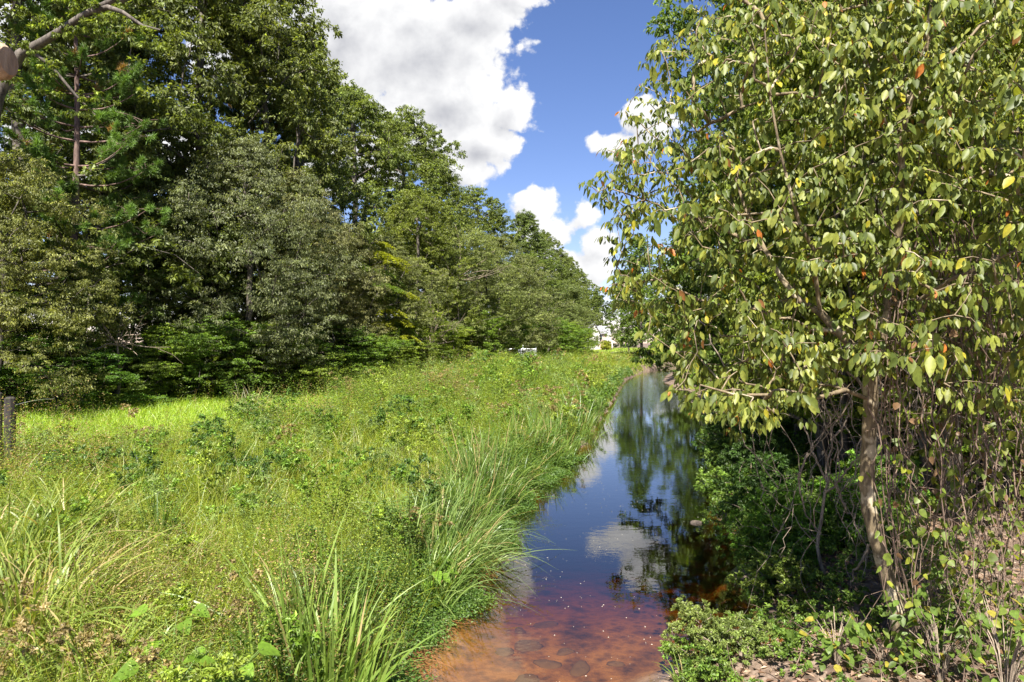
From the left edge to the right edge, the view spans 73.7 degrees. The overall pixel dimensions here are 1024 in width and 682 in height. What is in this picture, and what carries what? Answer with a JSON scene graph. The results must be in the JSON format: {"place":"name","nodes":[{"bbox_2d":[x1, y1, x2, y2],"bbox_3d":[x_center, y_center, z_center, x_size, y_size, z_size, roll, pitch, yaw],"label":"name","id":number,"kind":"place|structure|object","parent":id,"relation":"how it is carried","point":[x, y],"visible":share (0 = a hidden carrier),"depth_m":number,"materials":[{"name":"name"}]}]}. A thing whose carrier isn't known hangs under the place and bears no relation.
{"place":"outdoors","nodes":[
{"label":"outdoors","id":0,"kind":"place"},
{"bbox_2d":[0,0,744,342],"label":"sky","id":1,"kind":"structure","parent":0,"point":[531,91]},
{"bbox_2d":[6,343,1023,681],"bbox_3d":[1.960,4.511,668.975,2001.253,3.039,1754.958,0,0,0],"label":"ground","id":2,"kind":"structure","parent":0,"point":[654,567],"depth_m":10.42,"materials":[{"name":"soil"}]},
{"bbox_2d":[0,285,117,410],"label":"shrub","id":3,"kind":"object","parent":2,"relation":"on","point":[16,352],"visible":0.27,"depth_m":22.62,"materials":[{"name":"green plant"}]},
{"bbox_2d":[0,144,136,407],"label":"tree","id":4,"kind":"object","parent":2,"relation":"on","point":[18,274],"visible":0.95,"depth_m":21.29,"materials":[{"name":"green plant"}]},
{"bbox_2d":[0,462,167,587],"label":"grass clump","id":5,"kind":"object","parent":2,"relation":"on","point":[47,529],"visible":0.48,"depth_m":7.55,"materials":[{"name":"plant"}]},
{"bbox_2d":[0,331,176,410],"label":"shrub","id":6,"kind":"object","parent":2,"relation":"on","point":[104,353],"visible":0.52,"depth_m":22.35,"materials":[{"name":"green plant"}]},
{"bbox_2d":[0,0,179,126],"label":"tree","id":7,"kind":"object","parent":2,"relation":"on","point":[63,30],"visible":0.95,"depth_m":19.34,"materials":[{"name":"green plant"}]},
{"bbox_2d":[0,465,194,560],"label":"grass clump","id":8,"kind":"object","parent":2,"relation":"on","point":[60,502],"visible":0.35,"depth_m":8.33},
{"bbox_2d":[0,0,201,395],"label":"pine tree","id":9,"kind":"object","parent":2,"relation":"on","point":[122,88],"visible":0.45,"depth_m":25.31,"materials":[{"name":"green plant"}]},
{"bbox_2d":[0,0,242,351],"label":"tree","id":10,"kind":"object","parent":2,"relation":"on","point":[66,150],"visible":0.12,"depth_m":31.42,"materials":[{"name":"green plant"}]},
{"bbox_2d":[60,348,183,409],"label":"shrub","id":11,"kind":"object","parent":2,"relation":"on","point":[131,354],"visible":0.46,"depth_m":24.65,"materials":[{"name":"green plant"}]},
{"bbox_2d":[0,506,246,681],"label":"grass clump","id":12,"kind":"object","parent":2,"relation":"on","point":[15,579],"visible":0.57,"depth_m":6.23,"materials":[{"name":"plant"}]},
{"bbox_2d":[0,0,256,387],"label":"tree","id":13,"kind":"object","parent":2,"relation":"on","point":[166,110],"visible":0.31,"depth_m":26.26,"materials":[{"name":"green plant"}]},
{"bbox_2d":[0,582,275,681],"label":"grass clump","id":14,"kind":"object","parent":2,"relation":"on","point":[111,660],"visible":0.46,"depth_m":5.33,"materials":[{"name":"plant"}]},
{"bbox_2d":[54,157,238,384],"bbox_3d":[-16.028,-2.699,29.138,7.340,10.258,7.880,0,0,-36],"label":"tree","id":15,"kind":"object","parent":2,"relation":"on","point":[151,315],"visible":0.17,"depth_m":28.19,"materials":[{"name":"green plant"}]},
{"bbox_2d":[76,322,245,403],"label":"shrub","id":16,"kind":"object","parent":2,"relation":"on","point":[154,331],"visible":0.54,"depth_m":26.05,"materials":[{"name":"green plant"}]},
{"bbox_2d":[126,603,210,659],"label":"broadleaf plant","id":17,"kind":"object","parent":2,"relation":"on","point":[183,626],"visible":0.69,"depth_m":5.56,"materials":[{"name":"green plant"}]},
{"bbox_2d":[101,193,273,390],"bbox_3d":[-14.412,-2.014,29.998,7.880,8.931,7.340,0,0,-9],"label":"tree","id":18,"kind":"object","parent":2,"relation":"on","point":[233,278],"visible":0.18,"depth_m":29.24,"materials":[{"name":"green plant"}]},
{"bbox_2d":[22,0,355,385],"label":"tree","id":19,"kind":"object","parent":2,"relation":"on","point":[266,30],"visible":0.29,"depth_m":31.96,"materials":[{"name":"green plant"}]},
{"bbox_2d":[107,310,284,402],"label":"shrub","id":20,"kind":"object","parent":2,"relation":"on","point":[192,342],"visible":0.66,"depth_m":26.47,"materials":[{"name":"green plant"}]},
{"bbox_2d":[181,641,280,681],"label":"broadleaf plant","id":21,"kind":"object","parent":2,"relation":"on","point":[265,648],"visible":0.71,"depth_m":5.18,"materials":[{"name":"green plant"}]},
{"bbox_2d":[186,322,277,400],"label":"sapling","id":22,"kind":"object","parent":2,"relation":"on","point":[223,364],"visible":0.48,"depth_m":27.16,"materials":[{"name":"green plant"}]},
{"bbox_2d":[121,129,364,393],"bbox_3d":[-11.366,-3.251,29.764,9.223,11.616,9.775,0,0,14],"label":"tree","id":23,"kind":"object","parent":2,"relation":"on","point":[246,161],"visible":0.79,"depth_m":28.01,"materials":[{"name":"green plant"}]},
{"bbox_2d":[208,24,300,288],"bbox_3d":[-15.178,-9.800,39.823,6.902,24.400,7.501,0,0,-21],"label":"pine tree","id":24,"kind":"object","parent":2,"relation":"on","point":[231,112],"visible":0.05,"depth_m":39.66,"materials":[{"name":"green plant"}]},
{"bbox_2d":[132,0,393,379],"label":"tree","id":25,"kind":"object","parent":2,"relation":"on","point":[319,56],"visible":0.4,"depth_m":35.10,"materials":[{"name":"green plant"}]},
{"bbox_2d":[183,571,360,681],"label":"grass clump","id":26,"kind":"object","parent":2,"relation":"on","point":[287,636],"visible":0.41,"depth_m":5.69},
{"bbox_2d":[191,323,353,397],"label":"shrub","id":27,"kind":"object","parent":2,"relation":"on","point":[285,382],"visible":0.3,"depth_m":28.65,"materials":[{"name":"green plant"}]},
{"bbox_2d":[161,501,443,681],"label":"grass clump","id":28,"kind":"object","parent":2,"relation":"on","point":[362,673],"visible":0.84,"depth_m":6.18,"materials":[{"name":"plant"}]},
{"bbox_2d":[209,167,395,385],"bbox_3d":[-10.823,-3.058,34.438,8.925,11.216,8.421,0,0,24],"label":"tree","id":29,"kind":"object","parent":2,"relation":"on","point":[346,238],"visible":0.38,"depth_m":33.65,"materials":[{"name":"green plant"}]},
{"bbox_2d":[241,35,376,312],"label":"tree","id":30,"kind":"object","parent":2,"relation":"on","point":[342,204],"visible":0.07,"depth_m":46.26,"materials":[{"name":"green plant"}]},
{"bbox_2d":[0,347,626,681],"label":"undergrowth","id":31,"kind":"object","parent":2,"relation":"on","point":[221,671],"visible":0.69,"depth_m":11.29,"materials":[{"name":"green plant"}]},
{"bbox_2d":[235,220,398,377],"bbox_3d":[-10.441,-2.078,37.864,8.522,9.262,8.848,0,0,5],"label":"tree","id":32,"kind":"object","parent":2,"relation":"on","point":[364,241],"visible":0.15,"depth_m":35.98,"materials":[{"name":"green plant"}]},
{"bbox_2d":[0,347,666,681],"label":"grass","id":33,"kind":"structure","parent":2,"relation":"on","point":[182,405],"depth_m":10.48,"materials":[{"name":"plant"}]},
{"bbox_2d":[0,345,669,681],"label":"weeds","id":34,"kind":"object","parent":2,"relation":"on","point":[349,397],"visible":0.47,"depth_m":9.56,"materials":[{"name":"green plant"}]},
{"bbox_2d":[262,324,414,392],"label":"shrub","id":35,"kind":"object","parent":2,"relation":"on","point":[358,358],"visible":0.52,"depth_m":32.99,"materials":[{"name":"green plant"}]},
{"bbox_2d":[312,469,378,534],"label":"leafy weed","id":36,"kind":"object","parent":2,"relation":"on","point":[345,492],"visible":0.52,"depth_m":9.84,"materials":[{"name":"green plant"}]},
{"bbox_2d":[271,79,456,305],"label":"tree","id":37,"kind":"object","parent":2,"relation":"on","point":[360,99],"visible":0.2,"depth_m":54.38,"materials":[{"name":"green plant"}]},
{"bbox_2d":[315,325,423,384],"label":"shrub","id":38,"kind":"object","parent":2,"relation":"on","point":[392,354],"visible":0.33,"depth_m":36.46,"materials":[{"name":"green plant"}]},
{"bbox_2d":[330,239,421,376],"bbox_3d":[-8.023,-1.614,38.917,5.916,8.434,5.074,0,0,-11],"label":"sapling","id":39,"kind":"object","parent":2,"relation":"on","point":[399,267],"visible":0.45,"depth_m":38.73,"materials":[{"name":"green plant"}]},
{"bbox_2d":[314,235,459,369],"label":"tree","id":40,"kind":"object","parent":2,"relation":"on","point":[401,277],"visible":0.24,"depth_m":41.99,"materials":[{"name":"green plant"}]},
{"bbox_2d":[319,316,455,379],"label":"shrub","id":41,"kind":"object","parent":2,"relation":"on","point":[421,335],"visible":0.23,"depth_m":40.17,"materials":[{"name":"green plant"}]},
{"bbox_2d":[363,488,417,557],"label":"feathery weed","id":42,"kind":"object","parent":2,"relation":"on","point":[392,510],"visible":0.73,"depth_m":8.70,"materials":[{"name":"green plant"}]},
{"bbox_2d":[337,105,474,321],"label":"tree","id":43,"kind":"object","parent":2,"relation":"on","point":[421,151],"visible":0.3,"depth_m":60.71,"materials":[{"name":"green plant"}]},
{"bbox_2d":[180,366,634,681],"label":"bank plants","id":44,"kind":"object","parent":2,"relation":"on","point":[464,604],"visible":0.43,"depth_m":8.33,"materials":[{"name":"green plant"}]},
{"bbox_2d":[368,188,491,348],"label":"tree","id":45,"kind":"object","parent":2,"relation":"on","point":[426,205],"visible":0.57,"depth_m":49.65,"materials":[{"name":"green plant"}]},
{"bbox_2d":[385,148,482,314],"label":"tree","id":46,"kind":"object","parent":2,"relation":"on","point":[461,194],"visible":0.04,"depth_m":69.02,"materials":[{"name":"green plant"}]},
{"bbox_2d":[371,495,507,587],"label":"grass clump","id":47,"kind":"object","parent":2,"relation":"on","point":[450,545],"visible":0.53,"depth_m":9.33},
{"bbox_2d":[361,483,523,616],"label":"grass clump","id":48,"kind":"object","parent":2,"relation":"on","point":[453,589],"visible":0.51,"depth_m":8.72,"materials":[{"name":"plant"}]},
{"bbox_2d":[392,311,495,373],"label":"shrub","id":49,"kind":"object","parent":2,"relation":"on","point":[450,335],"visible":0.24,"depth_m":45.73,"materials":[{"name":"green plant"}]},
{"bbox_2d":[332,447,566,602],"bbox_3d":[-0.820,2.733,10.309,3.365,2.058,3.499,0,0,36],"label":"grass clump","id":50,"kind":"object","parent":2,"relation":"on","point":[487,537],"visible":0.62,"depth_m":10.40,"materials":[{"name":"plant"}]},
{"bbox_2d":[388,224,560,368],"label":"tree","id":51,"kind":"object","parent":2,"relation":"on","point":[478,238],"visible":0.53,"depth_m":52.34,"materials":[{"name":"green plant"}]},
{"bbox_2d":[428,309,528,368],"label":"shrub","id":52,"kind":"object","parent":2,"relation":"on","point":[490,332],"visible":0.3,"depth_m":52.04,"materials":[{"name":"green plant"}]},
{"bbox_2d":[408,442,551,543],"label":"grass clump","id":53,"kind":"object","parent":2,"relation":"on","point":[454,489],"visible":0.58,"depth_m":11.39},
{"bbox_2d":[428,422,534,519],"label":"grass clump","id":54,"kind":"object","parent":2,"relation":"on","point":[499,498],"visible":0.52,"depth_m":13.34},
{"bbox_2d":[447,184,521,336],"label":"tree","id":55,"kind":"object","parent":2,"relation":"on","point":[494,215],"visible":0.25,"depth_m":86.33,"materials":[{"name":"green plant"}]},
{"bbox_2d":[452,421,556,517],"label":"grass clump","id":56,"kind":"object","parent":2,"relation":"on","point":[510,490],"visible":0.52,"depth_m":13.84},
{"bbox_2d":[444,232,577,356],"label":"tree","id":57,"kind":"object","parent":2,"relation":"on","point":[542,302],"visible":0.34,"depth_m":65.85,"materials":[{"name":"green plant"}]},
{"bbox_2d":[458,412,564,482],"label":"grass clump","id":58,"kind":"object","parent":2,"relation":"on","point":[512,451],"visible":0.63,"depth_m":15.65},
{"bbox_2d":[495,250,571,348],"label":"tree","id":59,"kind":"object","parent":2,"relation":"on","point":[551,265],"visible":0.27,"depth_m":79.56,"materials":[{"name":"green plant"}]},
{"bbox_2d":[499,208,573,352],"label":"tree","id":60,"kind":"object","parent":2,"relation":"on","point":[525,222],"visible":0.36,"depth_m":94.63,"materials":[{"name":"green plant"}]},
{"bbox_2d":[524,229,582,348],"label":"tree","id":61,"kind":"object","parent":2,"relation":"on","point":[561,256],"visible":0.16,"depth_m":107.20,"materials":[{"name":"green plant"}]},
{"bbox_2d":[517,317,594,354],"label":"shrub","id":62,"kind":"object","parent":2,"relation":"on","point":[569,345],"visible":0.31,"depth_m":77.40,"materials":[{"name":"green plant"}]},
{"bbox_2d":[527,279,597,354],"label":"tree","id":63,"kind":"object","parent":2,"relation":"on","point":[572,314],"visible":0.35,"depth_m":96.99,"materials":[{"name":"green plant"}]},
{"bbox_2d":[613,232,667,359],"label":"tree","id":64,"kind":"object","parent":2,"relation":"on","point":[639,251],"visible":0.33,"depth_m":91.26,"materials":[{"name":"green plant"}]},
{"bbox_2d":[660,594,747,677],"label":"shrub","id":65,"kind":"object","parent":2,"relation":"on","point":[689,613],"visible":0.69,"depth_m":6.96,"materials":[{"name":"green plant"}]},
{"bbox_2d":[606,0,814,424],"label":"tree","id":66,"kind":"object","parent":2,"relation":"on","point":[664,28],"visible":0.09,"depth_m":23.51,"materials":[{"name":"green plant"}]},
{"bbox_2d":[690,406,767,457],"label":"shrub","id":67,"kind":"object","parent":2,"relation":"on","point":[717,428],"visible":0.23,"depth_m":19.60,"materials":[{"name":"green plant"}]},
{"bbox_2d":[698,610,782,675],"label":"shrub","id":68,"kind":"object","parent":2,"relation":"on","point":[752,629],"visible":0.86,"depth_m":6.75,"materials":[{"name":"green plant"}]},
{"bbox_2d":[707,417,784,489],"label":"shrub","id":69,"kind":"object","parent":2,"relation":"on","point":[739,447],"visible":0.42,"depth_m":15.27,"materials":[{"name":"green plant"}]},
{"bbox_2d":[704,450,804,525],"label":"shrub","id":70,"kind":"object","parent":2,"relation":"on","point":[739,480],"visible":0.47,"depth_m":12.27,"materials":[{"name":"green plant"}]},
{"bbox_2d":[713,482,832,567],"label":"shrub","id":71,"kind":"object","parent":2,"relation":"on","point":[762,517],"visible":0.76,"depth_m":10.03,"materials":[{"name":"green plant"}]},
{"bbox_2d":[724,549,821,617],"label":"shrub","id":72,"kind":"object","parent":2,"relation":"on","point":[784,566],"visible":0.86,"depth_m":8.85,"materials":[{"name":"green plant"}]},
{"bbox_2d":[694,298,872,562],"bbox_3d":[3.602,1.179,9.164,1.442,3.544,2.014,0,0,-21],"label":"hanging vine","id":73,"kind":"object","parent":2,"relation":"on","point":[794,447],"visible":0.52,"depth_m":9.33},
{"bbox_2d":[578,0,1023,649],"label":"tree","id":74,"kind":"object","parent":2,"relation":"on","point":[958,76],"visible":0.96,"depth_m":6.04,"materials":[{"name":"green plant"}]},
{"bbox_2d":[738,316,905,614],"bbox_3d":[3.645,1.492,8.199,1.951,3.573,0.983,0,0,0],"label":"hanging vine","id":75,"kind":"object","parent":74,"relation":"hanging from","point":[827,427],"visible":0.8,"depth_m":8.23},
{"bbox_2d":[864,241,917,638],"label":"creeper","id":76,"kind":"object","parent":74,"relation":"attached to","point":[897,569],"visible":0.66,"depth_m":6.34,"materials":[{"name":"plant"}]},
{"bbox_2d":[853,202,1008,681],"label":"hanging vine","id":77,"kind":"object","parent":74,"relation":"hanging from","point":[903,344],"visible":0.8,"depth_m":5.72,"materials":[{"name":"green plant"}]},
{"bbox_2d":[881,208,997,675],"bbox_3d":[4.022,0.796,6.412,1.117,4.395,0.702,0,0,0],"label":"hanging vine","id":78,"kind":"object","parent":74,"relation":"hanging from","point":[957,483],"visible":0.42,"depth_m":6.46,"materials":[{"name":"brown plant"}]},
{"bbox_2d":[895,256,987,659],"bbox_3d":[4.163,1.083,6.660,0.820,3.848,0.841,0,0,0],"label":"hanging vine","id":79,"kind":"object","parent":74,"relation":"hanging from","point":[900,508],"visible":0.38,"depth_m":6.54,"materials":[{"name":"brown plant"}]},
{"bbox_2d":[864,213,1021,584],"bbox_3d":[4.282,0.666,6.728,1.288,3.907,1.390,0,0,-22],"label":"hanging vine","id":80,"kind":"object","parent":74,"relation":"hanging from","point":[910,437],"visible":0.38,"depth_m":6.51,"materials":[{"name":"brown plant"}]},
{"bbox_2d":[878,180,1017,671],"bbox_3d":[3.974,0.755,6.350,0.768,4.493,1.144,0,0,-42],"label":"hanging vine","id":81,"kind":"object","parent":74,"relation":"hanging from","point":[990,648],"visible":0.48,"depth_m":6.24,"materials":[{"name":"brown plant"}]},
{"bbox_2d":[878,214,1023,678],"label":"hanging vine","id":82,"kind":"object","parent":74,"relation":"hanging from","point":[953,571],"visible":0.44,"depth_m":6.24,"materials":[{"name":"green plant"}]},
{"bbox_2d":[916,218,1023,681],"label":"hanging vine","id":83,"kind":"object","parent":74,"relation":"hanging from","point":[965,526],"visible":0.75,"depth_m":5.66,"materials":[{"name":"green plant"}]},
{"bbox_2d":[943,247,1023,639],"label":"hanging vine","id":84,"kind":"object","parent":74,"relation":"hanging from","point":[986,512],"visible":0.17,"depth_m":7.07,"materials":[{"name":"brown plant"}]},
{"bbox_2d":[966,240,1023,659],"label":"hanging vine","id":85,"kind":"object","parent":74,"relation":"hanging from","point":[1003,611],"visible":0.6,"depth_m":6.08,"materials":[{"name":"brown plant"}]},
{"bbox_2d":[975,252,1023,633],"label":"hanging vine","id":86,"kind":"object","parent":74,"relation":"hanging from","point":[1011,489],"visible":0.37,"depth_m":6.82,"materials":[{"name":"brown plant"}]},
{"bbox_2d":[693,0,918,467],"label":"tree","id":87,"kind":"object","parent":2,"relation":"on","point":[820,452],"visible":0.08,"depth_m":14.76,"materials":[{"name":"green plant"}]},
{"bbox_2d":[787,602,873,676],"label":"broadleaf plant","id":88,"kind":"object","parent":2,"relation":"on","point":[831,645],"visible":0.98,"depth_m":6.25,"materials":[{"name":"green plant"}]},
{"bbox_2d":[797,401,869,585],"bbox_3d":[4.240,2.095,8.620,0.677,2.630,1.172,0,0,-19],"label":"dead sapling","id":89,"kind":"object","parent":2,"relation":"on","point":[821,566],"visible":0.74,"depth_m":8.98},
{"bbox_2d":[656,369,1023,681],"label":"ground cover","id":90,"kind":"object","parent":2,"relation":"on","point":[789,450],"visible":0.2,"depth_m":8.83,"materials":[{"name":"green plant"}]},
{"bbox_2d":[669,418,1023,681],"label":"leaf litter","id":91,"kind":"object","parent":2,"relation":"on","point":[747,671],"visible":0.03,"depth_m":6.96,"materials":[{"name":"plant"}]},
{"bbox_2d":[785,472,907,550],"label":"shrub","id":92,"kind":"object","parent":2,"relation":"on","point":[830,503],"visible":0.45,"depth_m":10.19,"materials":[{"name":"green plant"}]},
{"bbox_2d":[715,0,977,437],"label":"tree","id":93,"kind":"object","parent":2,"relation":"on","point":[778,186],"visible":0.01,"depth_m":20.09,"materials":[{"name":"green plant"}]},
{"bbox_2d":[711,450,1023,681],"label":"brush","id":94,"kind":"object","parent":2,"relation":"on","point":[827,572],"visible":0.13,"depth_m":6.87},
{"bbox_2d":[713,0,1023,480],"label":"tree","id":95,"kind":"object","parent":2,"relation":"on","point":[785,133],"visible":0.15,"depth_m":12.51,"materials":[{"name":"green plant"}]},
{"bbox_2d":[802,310,952,566],"bbox_3d":[4.787,1.269,8.970,1.765,3.492,1.195,0,0,-23],"label":"hanging vine","id":96,"kind":"object","parent":2,"relation":"on","point":[892,418],"visible":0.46,"depth_m":8.98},
{"bbox_2d":[747,0,1023,514],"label":"tree","id":97,"kind":"object","parent":2,"relation":"on","point":[848,137],"visible":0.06,"depth_m":10.79,"materials":[{"name":"green plant"}]},
{"bbox_2d":[833,449,941,519],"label":"shrub","id":98,"kind":"object","parent":2,"relation":"on","point":[850,452],"visible":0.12,"depth_m":11.74,"materials":[{"name":"green plant"}]},
{"bbox_2d":[844,623,932,681],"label":"broadleaf plant","id":99,"kind":"object","parent":2,"relation":"on","point":[892,661],"visible":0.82,"depth_m":6.09,"materials":[{"name":"green plant"}]},
{"bbox_2d":[794,354,1008,472],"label":"shrub","id":100,"kind":"object","parent":2,"relation":"on","point":[852,431],"visible":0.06,"depth_m":14.83,"materials":[{"name":"green plant"}]},
{"bbox_2d":[837,335,1023,515],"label":"shrub","id":101,"kind":"object","parent":2,"relation":"on","point":[1011,449],"visible":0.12,"depth_m":11.72,"materials":[{"name":"green plant"}]},
{"bbox_2d":[881,517,981,648],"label":"broadleaf plant","id":102,"kind":"object","parent":2,"relation":"on","point":[932,575],"visible":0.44,"depth_m":6.50,"materials":[{"name":"green plant"}]},
{"bbox_2d":[843,0,1023,439],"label":"tree","id":103,"kind":"object","parent":2,"relation":"on","point":[1009,137],"visible":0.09,"depth_m":10.38,"materials":[{"name":"green plant"}]},
{"bbox_2d":[882,583,988,681],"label":"broadleaf plant","id":104,"kind":"object","parent":2,"relation":"on","point":[938,644],"visible":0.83,"depth_m":5.96,"materials":[{"name":"green plant"}]},
{"bbox_2d":[913,328,1021,663],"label":"hanging vine","id":105,"kind":"object","parent":2,"relation":"on","point":[979,471],"visible":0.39,"depth_m":6.33,"materials":[{"name":"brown plant"}]},
{"bbox_2d":[960,589,1023,681],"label":"broadleaf plant","id":106,"kind":"object","parent":2,"relation":"on","point":[1017,627],"visible":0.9,"depth_m":5.66,"materials":[{"name":"green plant"}]},
{"bbox_2d":[978,296,1023,660],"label":"hanging vine","id":107,"kind":"object","parent":2,"relation":"on","point":[1010,563],"visible":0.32,"depth_m":6.30,"materials":[{"name":"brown plant"}]},
{"bbox_2d":[572,366,716,460],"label":"water","id":108,"kind":"structure","parent":0,"point":[647,424],"depth_m":27.73,"materials":[{"name":"liquid"}]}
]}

